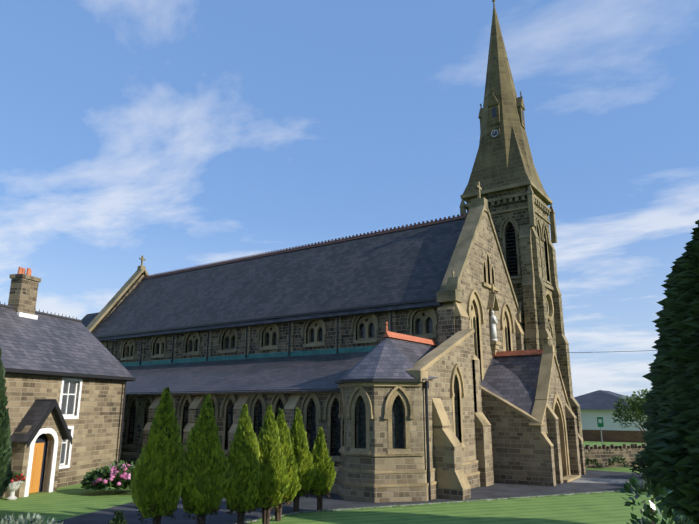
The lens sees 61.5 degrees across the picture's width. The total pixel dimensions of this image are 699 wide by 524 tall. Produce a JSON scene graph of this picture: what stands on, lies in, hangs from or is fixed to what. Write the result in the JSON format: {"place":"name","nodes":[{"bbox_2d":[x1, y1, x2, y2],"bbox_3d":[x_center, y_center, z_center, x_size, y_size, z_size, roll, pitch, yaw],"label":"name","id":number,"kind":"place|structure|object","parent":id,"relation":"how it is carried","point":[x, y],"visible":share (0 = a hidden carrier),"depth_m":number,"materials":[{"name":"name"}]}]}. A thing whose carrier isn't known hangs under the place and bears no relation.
{"place":"outdoors","nodes":[
{"label":"outdoors","id":0,"kind":"place"},
{"bbox_2d":[35,434,47,491],"bbox_3d":[-13.525,8.572,25.070,0.596,2.500,1.527,-9,-17,34],"label":"doorway interior","id":1,"kind":"object","parent":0,"point":[42,438],"visible":0.19,"depth_m":25.60,"materials":[{"name":"black"}]},
{"bbox_2d":[122,393,340,466],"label":"aisle wall","id":2,"kind":"structure","parent":0,"point":[322,398],"depth_m":28.57,"materials":[{"name":"stone"}]},
{"bbox_2d":[124,351,369,395],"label":"aisle roof","id":3,"kind":"structure","parent":2,"relation":"on","point":[322,372],"depth_m":32.51,"materials":[{"name":"grey stone"}]},
{"bbox_2d":[121,342,438,365],"bbox_3d":[-8.319,6.363,38.674,31.700,0.320,0.130,-9,-17,34],"label":"roof flashing","id":4,"kind":"object","parent":3,"relation":"on","point":[300,353],"visible":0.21,"depth_m":36.82,"materials":[{"name":"teal metal"}]},
{"bbox_2d":[0,441,674,523],"bbox_3d":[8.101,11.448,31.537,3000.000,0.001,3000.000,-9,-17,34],"label":"ground","id":5,"kind":"structure","parent":0,"point":[63,503],"depth_m":20.83,"materials":[{"name":"green plant"}]},
{"bbox_2d":[0,347,12,495],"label":"italian cypress","id":6,"kind":"object","parent":5,"relation":"on","point":[6,475],"visible":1,"depth_m":19.34,"materials":[{"name":"green plant"}]},
{"bbox_2d":[4,432,20,496],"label":"cottage porch sides","id":7,"kind":"object","parent":5,"relation":"on","point":[15,449],"visible":0.18,"depth_m":24.14,"materials":[{"name":"brown stone"}]},
{"bbox_2d":[6,480,22,499],"bbox_3d":[-13.364,9.065,23.305,0.660,0.700,0.660,-9,-17,34],"label":"garden urn","id":8,"kind":"object","parent":5,"relation":"on","point":[13,487],"visible":0.85,"depth_m":23.18,"materials":[{"name":"stone"}]},
{"bbox_2d":[11,471,24,483],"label":"flowers","id":9,"kind":"object","parent":8,"relation":"on","point":[15,474],"depth_m":23.39,"materials":[{"name":"red plant"}]},
{"bbox_2d":[0,512,63,523],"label":"shrub bed","id":10,"kind":"object","parent":5,"relation":"on","point":[10,519],"visible":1,"depth_m":12.25,"materials":[{"name":"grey plant"}]},
{"bbox_2d":[15,410,62,497],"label":"porch wall","id":11,"kind":"structure","parent":5,"relation":"on","point":[51,421],"depth_m":25.32,"materials":[{"name":"beige stone"}]},
{"bbox_2d":[10,399,68,442],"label":"porch roof","id":12,"kind":"structure","parent":11,"relation":"on","point":[36,412],"depth_m":24.96,"materials":[{"name":"grey stone"}]},
{"bbox_2d":[26,399,72,448],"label":"cottage porch bargeboards","id":13,"kind":"object","parent":12,"relation":"attached to","point":[45,417],"visible":1,"depth_m":25.33,"materials":[{"name":"black wood"}]},
{"bbox_2d":[24,428,57,496],"bbox_3d":[-13.207,8.464,25.009,0.856,2.681,1.612,-9,-17,34],"label":"door surround","id":14,"kind":"object","parent":11,"relation":"attached to","point":[53,433],"visible":0.65,"depth_m":25.36,"materials":[{"name":"white paint"}]},
{"bbox_2d":[29,443,43,493],"bbox_3d":[-13.506,8.780,25.014,0.380,2.030,0.924,-9,-17,34],"label":"door","id":15,"kind":"structure","parent":14,"relation":"in","point":[36,468],"depth_m":25.18,"materials":[{"name":"orange wood"}]},
{"bbox_2d":[80,460,134,492],"bbox_3d":[-9.810,9.107,25.052,3.002,1.335,2.570,-9,-17,34],"label":"hydrangea","id":16,"kind":"object","parent":5,"relation":"on","point":[90,478],"depth_m":24.41,"materials":[{"name":"plant"}]},
{"bbox_2d":[108,510,126,523],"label":"dwarf conifer","id":17,"kind":"object","parent":5,"relation":"on","point":[119,518],"visible":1,"depth_m":13.06,"materials":[{"name":"green plant"}]},
{"bbox_2d":[91,275,143,332],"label":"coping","id":18,"kind":"object","parent":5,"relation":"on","point":[129,290],"depth_m":51.17,"materials":[{"name":"stone"}]},
{"bbox_2d":[81,312,98,326],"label":"distant roof","id":19,"kind":"object","parent":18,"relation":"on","point":[87,319],"visible":0.04,"depth_m":55.90,"materials":[{"name":"stone"}]},
{"bbox_2d":[92,218,465,341],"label":"church roof","id":20,"kind":"structure","parent":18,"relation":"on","point":[411,264],"depth_m":38.83,"materials":[{"name":"grey stone"}]},
{"bbox_2d":[141,213,467,279],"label":"nave ridge tiles","id":21,"kind":"object","parent":20,"relation":"on","point":[436,221],"visible":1,"depth_m":41.99,"materials":[{"name":"grey tile"}]},
{"bbox_2d":[178,394,233,523],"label":"golden cypress","id":22,"kind":"object","parent":5,"relation":"on","point":[206,471],"depth_m":17.05,"materials":[{"name":"green plant"}]},
{"bbox_2d":[182,505,219,519],"bbox_3d":[-4.309,7.082,17.160,1.066,0.730,1.018,-9,-17,34],"label":"tree foliage","id":23,"kind":"object","parent":22,"relation":"attached to","point":[213,510],"visible":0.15,"depth_m":16.91,"materials":[{"name":"green plant"}]},
{"bbox_2d":[224,404,261,523],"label":"golden cypress","id":24,"kind":"object","parent":5,"relation":"on","point":[243,456],"depth_m":17.47,"materials":[{"name":"green plant"}]},
{"bbox_2d":[226,503,256,514],"bbox_3d":[-3.264,7.235,17.631,0.947,0.707,0.952,-9,-17,34],"label":"tree foliage","id":25,"kind":"object","parent":24,"relation":"attached to","point":[248,511],"visible":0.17,"depth_m":17.37,"materials":[{"name":"green plant"}]},
{"bbox_2d":[256,405,288,523],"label":"golden cypress","id":26,"kind":"object","parent":5,"relation":"on","point":[274,483],"depth_m":18.09,"materials":[{"name":"green plant"}]},
{"bbox_2d":[255,496,281,512],"bbox_3d":[-2.578,7.340,18.247,1.042,0.761,1.001,-9,-17,34],"label":"tree foliage","id":27,"kind":"object","parent":26,"relation":"attached to","point":[269,503],"visible":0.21,"depth_m":17.92,"materials":[{"name":"green plant"}]},
{"bbox_2d":[274,408,301,521],"bbox_3d":[-2.259,6.630,19.314,1.441,3.575,1.420,-9,-17,34],"label":"golden cypress","id":28,"kind":"object","parent":5,"relation":"on","point":[294,486],"depth_m":19.05,"materials":[{"name":"green plant"}]},
{"bbox_2d":[271,497,290,507],"bbox_3d":[-2.295,7.597,19.110,0.979,0.752,0.974,-9,-17,34],"label":"tree foliage","id":29,"kind":"object","parent":28,"relation":"attached to","point":[287,502],"visible":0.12,"depth_m":18.88,"materials":[{"name":"green plant"}]},
{"bbox_2d":[57,470,642,523],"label":"asphalt drive","id":30,"kind":"object","parent":5,"relation":"on","point":[337,501],"depth_m":22.54,"materials":[{"name":"grey asphalt"}]},
{"bbox_2d":[130,387,185,523],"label":"golden cypress","id":31,"kind":"object","parent":30,"relation":"on","point":[156,479],"depth_m":16.60,"materials":[{"name":"green plant"}]},
{"bbox_2d":[137,505,178,522],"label":"tree foliage","id":32,"kind":"object","parent":31,"relation":"attached to","point":[168,515],"visible":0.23,"depth_m":16.43,"materials":[{"name":"green plant"}]},
{"bbox_2d":[289,408,316,511],"bbox_3d":[-1.821,6.989,20.809,1.340,3.588,1.455,-9,-17,34],"label":"golden cypress","id":33,"kind":"object","parent":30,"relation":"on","point":[303,455],"depth_m":20.53,"materials":[{"name":"green plant"}]},
{"bbox_2d":[297,488,308,497],"bbox_3d":[-1.847,7.943,20.597,0.923,0.638,0.900,-9,-17,34],"label":"tree foliage","id":34,"kind":"object","parent":33,"relation":"attached to","point":[307,494],"visible":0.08,"depth_m":20.34,"materials":[{"name":"green plant"}]},
{"bbox_2d":[311,427,335,510],"bbox_3d":[-1.071,7.377,20.941,1.091,2.897,1.185,-9,-17,34],"label":"golden cypress","id":35,"kind":"object","parent":30,"relation":"on","point":[325,475],"depth_m":20.76,"materials":[{"name":"green plant"}]},
{"bbox_2d":[309,486,331,497],"bbox_3d":[-1.048,8.029,20.859,0.859,0.614,0.854,-9,-17,34],"label":"tree foliage","id":36,"kind":"object","parent":35,"relation":"attached to","point":[312,491],"visible":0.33,"depth_m":20.64,"materials":[{"name":"green plant"}]},
{"bbox_2d":[86,180,579,461],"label":"weathered church dressings","id":37,"kind":"object","parent":30,"relation":"on","point":[449,290],"visible":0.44,"depth_m":35.17,"materials":[{"name":"beige stone"}]},
{"bbox_2d":[101,307,438,362],"bbox_3d":[-8.000,5.620,39.149,31.900,3.150,0.700,-9,-17,34],"label":"clerestory","id":38,"kind":"object","parent":37,"relation":"attached to","point":[382,318],"depth_m":36.06,"materials":[{"name":"brown stone"}]},
{"bbox_2d":[101,310,432,357],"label":"clerestory windows","id":39,"kind":"structure","parent":38,"relation":"in","point":[230,333],"depth_m":35.26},
{"bbox_2d":[338,337,437,379],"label":"chapel roof","id":40,"kind":"structure","parent":37,"relation":"on","point":[387,357],"depth_m":24.88,"materials":[{"name":"grey stone"}]},
{"bbox_2d":[383,322,438,345],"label":"ridge tiles","id":41,"kind":"object","parent":40,"relation":"on","point":[387,333],"visible":0.96,"depth_m":27.52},
{"bbox_2d":[460,211,516,379],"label":"gable","id":42,"kind":"structure","parent":37,"relation":"attached to","point":[484,242],"depth_m":33.79,"materials":[{"name":"stone"}]},
{"bbox_2d":[471,302,508,357],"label":"lancet windows","id":43,"kind":"structure","parent":42,"relation":"attached to","point":[473,320],"depth_m":31.97,"materials":[{"name":"glass"}]},
{"bbox_2d":[489,310,497,340],"bbox_3d":[8.191,3.628,33.392,0.440,1.772,0.439,-9,-17,34],"label":"madonna statue","id":44,"kind":"object","parent":37,"relation":"on","point":[493,324],"visible":0.96,"depth_m":33.28,"materials":[{"name":"stone"}]},
{"bbox_2d":[462,5,547,195],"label":"spire","id":45,"kind":"structure","parent":37,"relation":"on","point":[504,158],"depth_m":42.09,"materials":[{"name":"stone"}]},
{"bbox_2d":[478,89,524,138],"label":"spire dormers","id":46,"kind":"object","parent":45,"relation":"attached to","point":[494,102],"visible":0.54,"depth_m":42.65,"materials":[{"name":"beige stone"}]},
{"bbox_2d":[491,57,523,136],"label":"spire openings","id":47,"kind":"object","parent":45,"relation":"in","point":[493,116],"visible":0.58,"depth_m":42.46,"materials":[{"name":"black"}]},
{"bbox_2d":[481,354,541,414],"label":"porch roof","id":48,"kind":"structure","parent":37,"relation":"attached to","point":[513,380],"depth_m":30.99,"materials":[{"name":"grey stone"}]},
{"bbox_2d":[492,349,542,356],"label":"ridge tiles","id":49,"kind":"object","parent":48,"relation":"on","point":[521,352],"visible":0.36,"depth_m":32.19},
{"bbox_2d":[506,224,547,277],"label":"belfry louvers","id":50,"kind":"object","parent":37,"relation":"attached to","point":[512,263],"visible":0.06,"depth_m":39.26,"materials":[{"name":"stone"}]},
{"bbox_2d":[340,387,346,468],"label":"wall","id":51,"kind":"structure","parent":30,"relation":"on","point":[343,462],"depth_m":24.39,"materials":[{"name":"stone"}]},
{"bbox_2d":[111,309,585,502],"bbox_3d":[-5.789,8.463,37.938,36.540,8.850,16.645,-9,-17,34],"label":"church stone","id":52,"kind":"object","parent":30,"relation":"on","point":[450,323],"visible":0.33,"depth_m":27.57,"materials":[{"name":"beige stone"}]},
{"bbox_2d":[95,298,436,500],"bbox_3d":[-7.490,7.934,36.179,35.483,9.040,11.930,-9,-17,34],"label":"church ironwork","id":53,"kind":"object","parent":52,"relation":"attached to","point":[425,384],"visible":0.62,"depth_m":32.07,"materials":[{"name":"metal"}]},
{"bbox_2d":[120,251,582,489],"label":"light church dressings","id":54,"kind":"object","parent":52,"relation":"attached to","point":[451,479],"visible":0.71,"depth_m":26.93,"materials":[{"name":"beige stone"}]},
{"bbox_2d":[347,386,374,470],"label":"wall","id":55,"kind":"structure","parent":30,"relation":"on","point":[361,462],"depth_m":23.74,"materials":[{"name":"brown stone"}]},
{"bbox_2d":[374,386,423,470],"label":"wall","id":56,"kind":"structure","parent":30,"relation":"on","point":[384,463],"depth_m":23.50,"materials":[{"name":"beige stone"}]},
{"bbox_2d":[421,334,476,469],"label":"aisle end wall","id":57,"kind":"structure","parent":30,"relation":"on","point":[461,354],"depth_m":26.66,"materials":[{"name":"stone"}]},
{"bbox_2d":[481,391,533,473],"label":"porch side wall","id":58,"kind":"structure","parent":30,"relation":"on","point":[511,440],"depth_m":28.69,"materials":[{"name":"stone"}]},
{"bbox_2d":[530,360,570,473],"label":"porch front wall","id":59,"kind":"structure","parent":30,"relation":"on","point":[555,385],"depth_m":28.45,"materials":[{"name":"stone"}]},
{"bbox_2d":[563,475,580,482],"bbox_3d":[11.038,10.903,29.572,0.550,0.120,2.500,-9,-17,34],"label":"porch step","id":60,"kind":"object","parent":30,"relation":"on","point":[567,478],"visible":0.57,"depth_m":29.45,"materials":[{"name":"beige stone"}]},
{"bbox_2d":[235,490,618,523],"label":"drive edging","id":61,"kind":"object","parent":5,"relation":"on","point":[423,504],"visible":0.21,"depth_m":21.99,"materials":[{"name":"concrete"}]},
{"bbox_2d":[466,186,539,342],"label":"tower","id":62,"kind":"structure","parent":5,"relation":"on","point":[521,217],"depth_m":39.51,"materials":[{"name":"stone"}]},
{"bbox_2d":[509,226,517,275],"bbox_3d":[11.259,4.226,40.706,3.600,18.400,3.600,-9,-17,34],"label":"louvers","id":63,"kind":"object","parent":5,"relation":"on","point":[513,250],"depth_m":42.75,"materials":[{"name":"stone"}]},
{"bbox_2d":[533,191,557,360],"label":"tower","id":64,"kind":"structure","parent":5,"relation":"on","point":[542,221],"depth_m":40.34,"materials":[{"name":"stone"}]},
{"bbox_2d":[520,237,583,444],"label":"tower buttresses","id":65,"kind":"structure","parent":5,"relation":"on","point":[531,297],"depth_m":38.07,"materials":[{"name":"stone"}]},
{"bbox_2d":[585,456,628,466],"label":"border plants","id":66,"kind":"object","parent":5,"relation":"on","point":[611,461],"depth_m":34.41,"materials":[{"name":"green plant"}]},
{"bbox_2d":[582,430,644,442],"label":"hall brick base","id":67,"kind":"object","parent":5,"relation":"on","point":[616,436],"visible":0.21,"depth_m":61.13,"materials":[{"name":"brown brick"}]},
{"bbox_2d":[580,409,647,430],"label":"house wall","id":68,"kind":"structure","parent":5,"relation":"on","point":[589,419],"depth_m":61.90,"materials":[{"name":"green paint"}]},
{"bbox_2d":[574,390,638,409],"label":"hall roof","id":69,"kind":"structure","parent":68,"relation":"on","point":[600,400],"depth_m":64.40,"materials":[{"name":"stone"}]},
{"bbox_2d":[612,388,650,432],"bbox_3d":[17.066,9.548,33.483,3.955,4.618,4.114,-9,-17,34],"label":"tree","id":70,"kind":"object","parent":5,"relation":"on","point":[636,412],"depth_m":33.56,"materials":[{"name":"green plant"}]},
{"bbox_2d":[629,453,649,475],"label":"dark shrubs","id":71,"kind":"object","parent":5,"relation":"on","point":[641,464],"visible":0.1,"depth_m":28.67,"materials":[{"name":"green plant"}]},
{"bbox_2d":[618,476,696,523],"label":"holly bush","id":72,"kind":"object","parent":5,"relation":"on","point":[661,492],"depth_m":5.18,"materials":[{"name":"green plant"}]},
{"bbox_2d":[638,220,698,523],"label":"leyland cypress","id":73,"kind":"object","parent":5,"relation":"on","point":[669,453],"visible":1,"depth_m":11.76,"materials":[{"name":"green plant"}]},
{"bbox_2d":[0,0,698,397],"label":"sky","id":74,"kind":"structure","parent":0,"point":[175,134],"materials":[{"name":"blue"}]},
{"bbox_2d":[98,339,657,352],"bbox_3d":[16.852,4.245,36.266,64.010,2.983,0.028,1,-14,-5],"label":"overhead wire","id":75,"kind":"object","parent":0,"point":[314,350],"visible":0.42,"depth_m":33.92,"materials":[{"name":"black metal"}]},
{"bbox_2d":[597,417,603,426],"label":"sign plate","id":76,"kind":"object","parent":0,"point":[600,424],"visible":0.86,"depth_m":46.44,"materials":[{"name":"green metal"}]},
{"bbox_2d":[571,478,646,483],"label":"porch path","id":77,"kind":"structure","parent":0,"point":[599,480],"depth_m":29.18,"materials":[{"name":"grey concrete"}]},
{"bbox_2d":[584,444,645,467],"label":"boundary wall","id":78,"kind":"structure","parent":0,"point":[603,454],"depth_m":35.77,"materials":[{"name":"stone"}]},
{"bbox_3d":[-17.205,5.966,26.410,10.973,8.200,14.599,-9,-17,34],"label":"cottage","id":79,"kind":"object","parent":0,"visible":0},
{"bbox_2d":[0,373,124,497],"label":"house wall","id":80,"kind":"structure","parent":79,"relation":"attached to","point":[96,434],"depth_m":28.54,"materials":[{"name":"stone"}]},
{"bbox_2d":[0,307,133,377],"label":"house roof","id":81,"kind":"structure","parent":80,"relation":"on","point":[47,343],"depth_m":28.70,"materials":[{"name":"grey stone"}]},
{"bbox_2d":[8,273,40,314],"bbox_3d":[-16.582,1.882,29.800,1.171,2.350,1.437,-9,-17,34],"label":"chimney","id":82,"kind":"object","parent":81,"relation":"on","point":[23,293],"visible":0.82,"depth_m":29.52,"materials":[{"name":"beige stone"}]},
{"bbox_2d":[17,267,31,275],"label":"chimney pots","id":83,"kind":"object","parent":82,"relation":"on","point":[21,270],"visible":0.58,"depth_m":30.03,"materials":[{"name":"orange ceramic"}]},
{"bbox_2d":[17,312,37,319],"bbox_3d":[-16.181,2.730,29.480,0.565,0.250,1.187,-9,-17,34],"label":"chimney flashing","id":84,"kind":"object","parent":81,"relation":"on","point":[25,315],"visible":0.64,"depth_m":29.39,"materials":[{"name":"white metal"}]},
{"bbox_2d":[0,301,81,321],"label":"ridge tiles","id":85,"kind":"object","parent":81,"relation":"on","point":[43,313],"visible":0.71,"depth_m":31.34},
{"bbox_2d":[5,368,135,461],"bbox_3d":[-13.624,7.240,25.078,5.011,5.090,12.915,-9,-17,34],"label":"gutter and downpipe","id":86,"kind":"object","parent":80,"relation":"attached to","point":[49,373],"visible":0.82,"depth_m":27.94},
{"bbox_2d":[59,378,82,468],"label":"window frames","id":87,"kind":"structure","parent":80,"relation":"attached to","point":[66,415],"depth_m":27.69,"materials":[{"name":"white wood"}]},
{"bbox_2d":[60,382,75,463],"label":"window panes","id":88,"kind":"structure","parent":87,"relation":"in","point":[70,399],"depth_m":27.77,"materials":[{"name":"grey glass"}]}
]}

